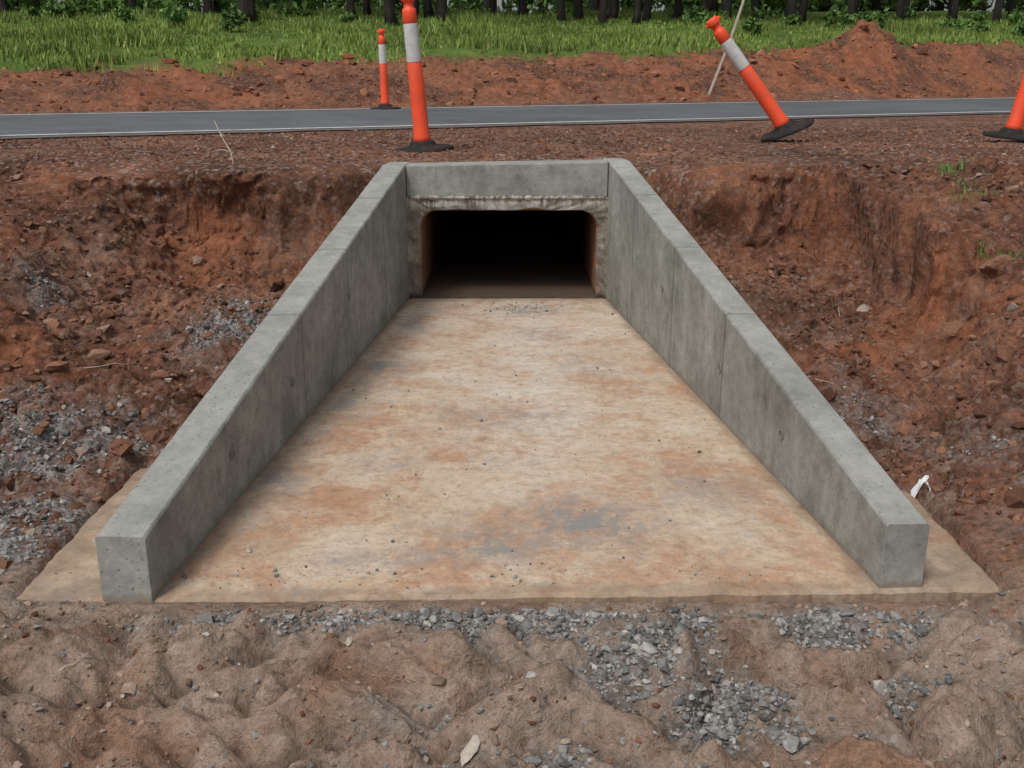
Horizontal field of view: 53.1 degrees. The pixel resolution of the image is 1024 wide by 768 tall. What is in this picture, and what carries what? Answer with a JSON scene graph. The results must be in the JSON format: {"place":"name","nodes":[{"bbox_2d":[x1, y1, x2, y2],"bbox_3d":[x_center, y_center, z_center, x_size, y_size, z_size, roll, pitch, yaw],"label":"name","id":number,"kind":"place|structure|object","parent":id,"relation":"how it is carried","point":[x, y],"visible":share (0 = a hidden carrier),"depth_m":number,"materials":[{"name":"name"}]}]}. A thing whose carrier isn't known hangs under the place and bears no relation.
{"place":"outdoors","nodes":[
{"label":"outdoors","id":0,"kind":"place"},
{"bbox_2d":[0,97,1015,138],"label":"road","id":1,"kind":"structure","parent":0,"point":[104,124],"depth_m":13.01,"materials":[{"name":"grey asphalt"}]},
{"bbox_2d":[370,29,400,109],"bbox_3d":[-1.904,-4.669,15.225,0.438,1.152,0.438,-7,18,-21],"label":"traffic bollard","id":2,"kind":"object","parent":1,"relation":"on","point":[384,104],"visible":0.94,"depth_m":15.20,"materials":[{"name":"orange plastic"}]},
{"bbox_2d":[0,10,1023,767],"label":"ground","id":3,"kind":"structure","parent":0,"point":[886,236],"depth_m":4.81,"materials":[{"name":"brown soil"}]},
{"bbox_2d":[0,0,8,12],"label":"gum tree","id":4,"kind":"object","parent":3,"relation":"on","point":[3,4],"visible":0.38,"depth_m":28.64,"materials":[{"name":"brown plant"}]},
{"bbox_2d":[32,382,46,390],"bbox_3d":[-2.170,0.018,4.696,0.031,0.053,0.110,2,17,5],"label":"rock","id":5,"kind":"object","parent":3,"relation":"on","point":[37,383],"visible":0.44,"depth_m":4.68,"materials":[{"name":"brown stone"}]},
{"bbox_2d":[40,0,80,17],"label":"shrub","id":6,"kind":"object","parent":3,"relation":"on","point":[64,5],"visible":0.95,"depth_m":27.54,"materials":[{"name":"green plant"}]},
{"bbox_2d":[58,657,97,671],"bbox_3d":[-1.158,0.741,2.727,0.013,0.015,0.106,15,23,40],"label":"twig","id":7,"kind":"object","parent":3,"relation":"on","point":[74,663],"visible":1,"depth_m":2.72,"materials":[{"name":"brown wood"}]},
{"bbox_2d":[87,349,111,359],"bbox_3d":[-2.021,-0.146,5.011,0.120,0.046,0.059,-7,18,-21],"label":"rock","id":8,"kind":"object","parent":3,"relation":"on","point":[99,353],"visible":0.99,"depth_m":5.00,"materials":[{"name":"brown stone"}]},
{"bbox_2d":[85,363,126,367],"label":"twig","id":9,"kind":"object","parent":3,"relation":"on","point":[103,365],"visible":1,"depth_m":4.85,"materials":[{"name":"brown wood"}]},
{"bbox_2d":[113,5,135,22],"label":"shrub","id":10,"kind":"object","parent":3,"relation":"on","point":[125,14],"visible":0.94,"depth_m":26.90,"materials":[{"name":"green plant"}]},
{"bbox_2d":[128,0,137,12],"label":"gum tree","id":11,"kind":"object","parent":3,"relation":"on","point":[132,3],"visible":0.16,"depth_m":31.69,"materials":[{"name":"brown plant"}]},
{"bbox_2d":[150,369,169,379],"bbox_3d":[-1.648,-0.044,4.789,0.086,0.041,0.059,-11,20,-31],"label":"rock","id":12,"kind":"object","parent":3,"relation":"on","point":[159,374],"visible":0.99,"depth_m":4.77,"materials":[{"name":"brown stone"}]},
{"bbox_2d":[160,3,188,23],"bbox_3d":[-8.496,-9.334,25.798,0.659,0.496,0.804,11,20,31],"label":"shrub","id":13,"kind":"object","parent":3,"relation":"on","point":[173,13],"visible":0.99,"depth_m":25.66,"materials":[{"name":"green plant"}]},
{"bbox_2d":[203,0,212,13],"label":"gum tree","id":14,"kind":"object","parent":3,"relation":"on","point":[207,6],"visible":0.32,"depth_m":32.20,"materials":[{"name":"brown plant"}]},
{"bbox_2d":[213,120,233,163],"bbox_3d":[-1.911,-1.572,6.770,0.182,0.325,0.056,10,20,29],"label":"fallen branch","id":15,"kind":"object","parent":3,"relation":"on","point":[226,145],"visible":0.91,"depth_m":6.78,"materials":[{"name":"brown wood"}]},
{"bbox_2d":[219,7,246,31],"bbox_3d":[-6.543,-8.433,23.834,0.748,0.624,0.608,5,18,15],"label":"shrub","id":16,"kind":"object","parent":3,"relation":"on","point":[230,18],"visible":0.96,"depth_m":23.71,"materials":[{"name":"green plant"}]},
{"bbox_2d":[237,0,257,21],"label":"gum tree","id":17,"kind":"object","parent":3,"relation":"on","point":[247,7],"visible":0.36,"depth_m":27.38,"materials":[{"name":"brown plant"}]},
{"bbox_2d":[346,637,352,645],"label":"rock","id":18,"kind":"object","parent":3,"relation":"on","point":[349,640],"visible":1,"depth_m":2.73,"materials":[{"name":"beige stone"}]},
{"bbox_2d":[346,0,358,20],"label":"gum tree","id":19,"kind":"object","parent":3,"relation":"on","point":[350,5],"visible":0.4,"depth_m":28.56,"materials":[{"name":"brown plant"}]},
{"bbox_2d":[363,0,372,15],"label":"gum tree","id":20,"kind":"object","parent":3,"relation":"on","point":[366,7],"visible":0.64,"depth_m":29.68,"materials":[{"name":"brown plant"}]},
{"bbox_2d":[384,0,398,25],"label":"gum tree","id":21,"kind":"object","parent":3,"relation":"on","point":[389,12],"visible":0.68,"depth_m":27.39,"materials":[{"name":"brown plant"}]},
{"bbox_2d":[413,0,418,16],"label":"gum tree","id":22,"kind":"object","parent":3,"relation":"on","point":[416,4],"visible":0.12,"depth_m":28.57,"materials":[{"name":"brown plant"}]},
{"bbox_2d":[393,0,453,152],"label":"traffic bollard","id":23,"kind":"object","parent":3,"relation":"on","point":[422,142],"visible":0.95,"depth_m":7.67,"materials":[{"name":"orange plastic"}]},
{"bbox_2d":[422,0,434,17],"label":"gum tree","id":24,"kind":"object","parent":3,"relation":"on","point":[428,11],"visible":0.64,"depth_m":29.67,"materials":[{"name":"brown plant"}]},
{"bbox_2d":[435,0,450,22],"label":"gum tree","id":25,"kind":"object","parent":3,"relation":"on","point":[441,8],"visible":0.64,"depth_m":28.59,"materials":[{"name":"brown plant"}]},
{"bbox_2d":[460,735,479,766],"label":"rock","id":26,"kind":"object","parent":3,"relation":"on","point":[469,751],"visible":1,"depth_m":2.41,"materials":[{"name":"beige stone"}]},
{"bbox_2d":[489,0,496,14],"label":"gum tree","id":27,"kind":"object","parent":3,"relation":"on","point":[493,6],"visible":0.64,"depth_m":31.36,"materials":[{"name":"brown plant"}]},
{"bbox_2d":[16,158,999,601],"bbox_3d":[0.004,-2.102,10.685,3.066,1.096,16.142,0,17,0],"label":"concrete culvert","id":28,"kind":"object","parent":3,"relation":"on","point":[410,258],"visible":0.97,"depth_m":4.14,"materials":[{"name":"grey concrete"}]},
{"bbox_2d":[35,299,976,588],"bbox_3d":[-0.005,0.020,5.143,3.072,0.021,4.130,0,17,0],"label":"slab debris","id":29,"kind":"object","parent":28,"relation":"on","point":[465,469],"visible":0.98,"depth_m":3.58,"materials":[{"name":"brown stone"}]},
{"bbox_2d":[0,3,1023,76],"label":"grass","id":30,"kind":"structure","parent":3,"relation":"on","point":[477,28],"depth_m":24.00,"materials":[{"name":"green plant"}]},
{"bbox_2d":[0,270,1023,767],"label":"gravel","id":31,"kind":"structure","parent":3,"relation":"on","point":[634,644],"depth_m":2.93,"materials":[{"name":"grey gravel"}]},
{"bbox_2d":[782,736,799,752],"bbox_3d":[0.664,0.856,2.454,0.045,0.027,0.070,9,19,26],"label":"rock","id":32,"kind":"object","parent":31,"relation":"on","point":[788,745],"visible":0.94,"depth_m":2.43,"materials":[{"name":"grey stone"}]},
{"bbox_2d":[0,159,1023,584],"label":"dirt clods","id":33,"kind":"object","parent":3,"relation":"on","point":[1012,497],"visible":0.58,"depth_m":4.80,"materials":[{"name":"brown soil"}]},
{"bbox_2d":[0,596,1023,767],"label":"soil crumbs","id":34,"kind":"object","parent":3,"relation":"on","point":[129,687],"visible":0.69,"depth_m":2.71,"materials":[{"name":"brown soil"}]},
{"bbox_2d":[0,22,1023,110],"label":"spoil clods","id":35,"kind":"object","parent":3,"relation":"on","point":[281,80],"visible":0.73,"depth_m":18.45,"materials":[{"name":"brown soil"}]},
{"bbox_2d":[0,127,1023,178],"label":"shoulder pebbles","id":36,"kind":"object","parent":3,"relation":"on","point":[519,130],"visible":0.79,"depth_m":8.31,"materials":[{"name":"brown gravel"}]},
{"bbox_2d":[7,0,1023,13],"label":"undergrowth","id":37,"kind":"object","parent":3,"relation":"on","point":[864,5],"visible":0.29,"depth_m":44.48,"materials":[{"name":"green plant"}]},
{"bbox_2d":[8,0,1022,14],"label":"distant tree line","id":38,"kind":"object","parent":3,"relation":"on","point":[711,5],"visible":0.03,"depth_m":44.28,"materials":[{"name":"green plant"}]},
{"bbox_2d":[20,0,1023,35],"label":"understory shrubs","id":39,"kind":"object","parent":3,"relation":"on","point":[700,15],"visible":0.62,"depth_m":29.49,"materials":[{"name":"green plant"}]},
{"bbox_2d":[518,0,528,15],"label":"gum tree","id":40,"kind":"object","parent":3,"relation":"on","point":[522,7],"visible":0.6,"depth_m":31.94,"materials":[{"name":"brown plant"}]},
{"bbox_2d":[525,671,536,677],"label":"rock","id":41,"kind":"object","parent":3,"relation":"on","point":[530,674],"visible":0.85,"depth_m":2.57,"materials":[{"name":"grey stone"}]},
{"bbox_2d":[557,0,565,21],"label":"gum tree","id":42,"kind":"object","parent":3,"relation":"on","point":[561,14],"visible":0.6,"depth_m":29.16,"materials":[{"name":"brown plant"}]},
{"bbox_2d":[573,0,583,20],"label":"gum tree","id":43,"kind":"object","parent":3,"relation":"on","point":[578,9],"visible":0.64,"depth_m":30.25,"materials":[{"name":"brown plant"}]},
{"bbox_2d":[598,0,607,25],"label":"gum tree","id":44,"kind":"object","parent":3,"relation":"on","point":[602,17],"visible":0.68,"depth_m":29.21,"materials":[{"name":"brown plant"}]},
{"bbox_2d":[607,0,618,20],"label":"gum tree","id":45,"kind":"object","parent":3,"relation":"on","point":[613,11],"visible":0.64,"depth_m":30.83,"materials":[{"name":"brown plant"}]},
{"bbox_2d":[631,0,640,24],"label":"gum tree","id":46,"kind":"object","parent":3,"relation":"on","point":[637,13],"visible":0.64,"depth_m":29.14,"materials":[{"name":"brown plant"}]},
{"bbox_2d":[641,0,651,21],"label":"gum tree","id":47,"kind":"object","parent":3,"relation":"on","point":[647,8],"visible":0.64,"depth_m":30.29,"materials":[{"name":"brown plant"}]},
{"bbox_2d":[671,0,681,19],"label":"gum tree","id":48,"kind":"object","parent":3,"relation":"on","point":[677,13],"visible":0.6,"depth_m":31.41,"materials":[{"name":"brown plant"}]},
{"bbox_2d":[708,0,744,94],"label":"wooden stake","id":49,"kind":"object","parent":3,"relation":"on","point":[724,54],"visible":0.76,"depth_m":18.96,"materials":[{"name":"brown wood"}]},
{"bbox_2d":[721,0,731,21],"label":"gum tree","id":50,"kind":"object","parent":3,"relation":"on","point":[726,5],"visible":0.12,"depth_m":29.67,"materials":[{"name":"brown plant"}]},
{"bbox_2d":[740,17,762,33],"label":"shrub","id":51,"kind":"object","parent":3,"relation":"on","point":[749,24],"visible":0.98,"depth_m":26.32,"materials":[{"name":"green plant"}]},
{"bbox_2d":[750,0,758,17],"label":"gum tree","id":52,"kind":"object","parent":3,"relation":"on","point":[754,3],"visible":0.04,"depth_m":30.84,"materials":[{"name":"brown plant"}]},
{"bbox_2d":[705,15,813,141],"bbox_3d":[2.007,-2.546,8.555,0.456,1.212,0.473,-37,14,10],"label":"traffic bollard","id":53,"kind":"object","parent":3,"relation":"on","point":[784,125],"visible":1,"depth_m":8.52,"materials":[{"name":"orange plastic"}]},
{"bbox_2d":[785,0,800,24],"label":"gum tree","id":54,"kind":"object","parent":3,"relation":"on","point":[791,7],"visible":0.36,"depth_m":29.68,"materials":[{"name":"brown plant"}]},
{"bbox_2d":[798,0,807,22],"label":"gum tree","id":55,"kind":"object","parent":3,"relation":"on","point":[803,5],"visible":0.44,"depth_m":31.41,"materials":[{"name":"brown plant"}]},
{"bbox_2d":[844,0,855,21],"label":"gum tree","id":56,"kind":"object","parent":3,"relation":"on","point":[851,5],"visible":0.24,"depth_m":30.26,"materials":[{"name":"brown plant"}]},
{"bbox_2d":[844,357,856,367],"bbox_3d":[1.613,-0.101,4.877,0.055,0.051,0.160,3,17,11],"label":"rock","id":57,"kind":"object","parent":3,"relation":"on","point":[851,362],"visible":0.84,"depth_m":4.84,"materials":[{"name":"brown stone"}]},
{"bbox_2d":[854,0,859,18],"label":"gum tree","id":58,"kind":"object","parent":3,"relation":"on","point":[857,5],"visible":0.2,"depth_m":31.91,"materials":[{"name":"brown plant"}]},
{"bbox_2d":[861,9,885,28],"bbox_3d":[9.856,-9.836,27.728,0.805,0.582,0.676,-15,23,-40],"label":"shrub","id":59,"kind":"object","parent":3,"relation":"on","point":[877,16],"visible":0.73,"depth_m":27.56,"materials":[{"name":"green plant"}]},
{"bbox_2d":[896,0,905,19],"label":"gum tree","id":60,"kind":"object","parent":3,"relation":"on","point":[900,8],"visible":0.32,"depth_m":30.77,"materials":[{"name":"brown plant"}]},
{"bbox_2d":[902,0,910,20],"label":"gum tree","id":61,"kind":"object","parent":3,"relation":"on","point":[907,2],"visible":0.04,"depth_m":32.55,"materials":[{"name":"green plant"}]},
{"bbox_2d":[911,475,930,497],"bbox_3d":[1.540,0.391,3.856,0.069,0.092,0.043,0,17,0],"label":"plastic scrap","id":62,"kind":"object","parent":3,"relation":"on","point":[917,486],"visible":1,"depth_m":3.85,"materials":[{"name":"white plastic"}]},
{"bbox_2d":[931,163,958,175],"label":"weed plant","id":63,"kind":"object","parent":3,"relation":"on","point":[945,170],"visible":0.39,"depth_m":6.42,"materials":[{"name":"green plant"}]},
{"bbox_2d":[946,0,951,17],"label":"gum tree","id":64,"kind":"object","parent":3,"relation":"on","point":[949,7],"visible":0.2,"depth_m":33.10,"materials":[{"name":"brown plant"}]},
{"bbox_2d":[949,0,958,19],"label":"gum tree","id":65,"kind":"object","parent":3,"relation":"on","point":[954,9],"visible":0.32,"depth_m":31.36,"materials":[{"name":"brown plant"}]},
{"bbox_2d":[943,320,964,335],"bbox_3d":[2.158,-0.273,4.980,0.137,0.054,0.111,-5,18,-15],"label":"rock","id":66,"kind":"object","parent":3,"relation":"on","point":[951,328],"visible":0.62,"depth_m":4.97,"materials":[{"name":"brown stone"}]},
{"bbox_2d":[926,172,982,190],"bbox_3d":[2.611,-1.185,6.036,0.321,0.123,0.199,7,19,22],"label":"weed plant","id":67,"kind":"object","parent":3,"relation":"on","point":[960,183],"visible":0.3,"depth_m":6.02,"materials":[{"name":"green plant"}]},
{"bbox_2d":[939,158,981,172],"bbox_3d":[2.878,-1.399,6.531,0.277,0.127,0.229,-10,20,-29],"label":"weed plant","id":68,"kind":"object","parent":3,"relation":"on","point":[962,165],"visible":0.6,"depth_m":6.50,"materials":[{"name":"green plant"}]},
{"bbox_2d":[950,184,997,209],"bbox_3d":[2.506,-1.042,5.696,0.250,0.153,0.281,-14,22,-37],"label":"weed plant","id":69,"kind":"object","parent":3,"relation":"on","point":[964,187],"visible":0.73,"depth_m":5.66,"materials":[{"name":"green plant"}]},
{"bbox_2d":[973,405,995,417],"bbox_3d":[1.929,0.115,4.140,0.116,0.069,0.084,5,18,15],"label":"rock","id":70,"kind":"object","parent":3,"relation":"on","point":[985,411],"visible":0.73,"depth_m":4.12,"materials":[{"name":"brown stone"}]},
{"bbox_2d":[979,254,1013,273],"bbox_3d":[2.442,-0.602,5.169,0.204,0.112,0.100,-7,18,-21],"label":"rock","id":71,"kind":"object","parent":3,"relation":"on","point":[994,264],"visible":0.84,"depth_m":5.12,"materials":[{"name":"brown stone"}]},
{"bbox_2d":[992,0,1003,23],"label":"gum tree","id":72,"kind":"object","parent":3,"relation":"on","point":[997,12],"visible":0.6,"depth_m":31.42,"materials":[{"name":"brown plant"}]},
{"bbox_2d":[976,237,1023,259],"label":"weed plant","id":73,"kind":"object","parent":3,"relation":"on","point":[982,251],"visible":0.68,"depth_m":5.22,"materials":[{"name":"green plant"}]},
{"bbox_2d":[982,74,1023,140],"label":"traffic bollard","id":74,"kind":"object","parent":3,"relation":"on","point":[1012,129],"visible":1,"depth_m":8.55,"materials":[{"name":"orange plastic"}]},
{"bbox_2d":[1005,0,1016,20],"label":"gum tree","id":75,"kind":"object","parent":3,"relation":"on","point":[1012,5],"visible":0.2,"depth_m":33.07,"materials":[{"name":"brown plant"}]},
{"bbox_2d":[40,0,1005,12],"label":"sky","id":76,"kind":"structure","parent":0,"point":[499,2],"materials":[{"name":"white"}]},
{"bbox_2d":[220,25,987,77],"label":"sparse grass","id":77,"kind":"structure","parent":0,"point":[879,27],"depth_m":20.21,"materials":[{"name":"green plant"}]}
]}

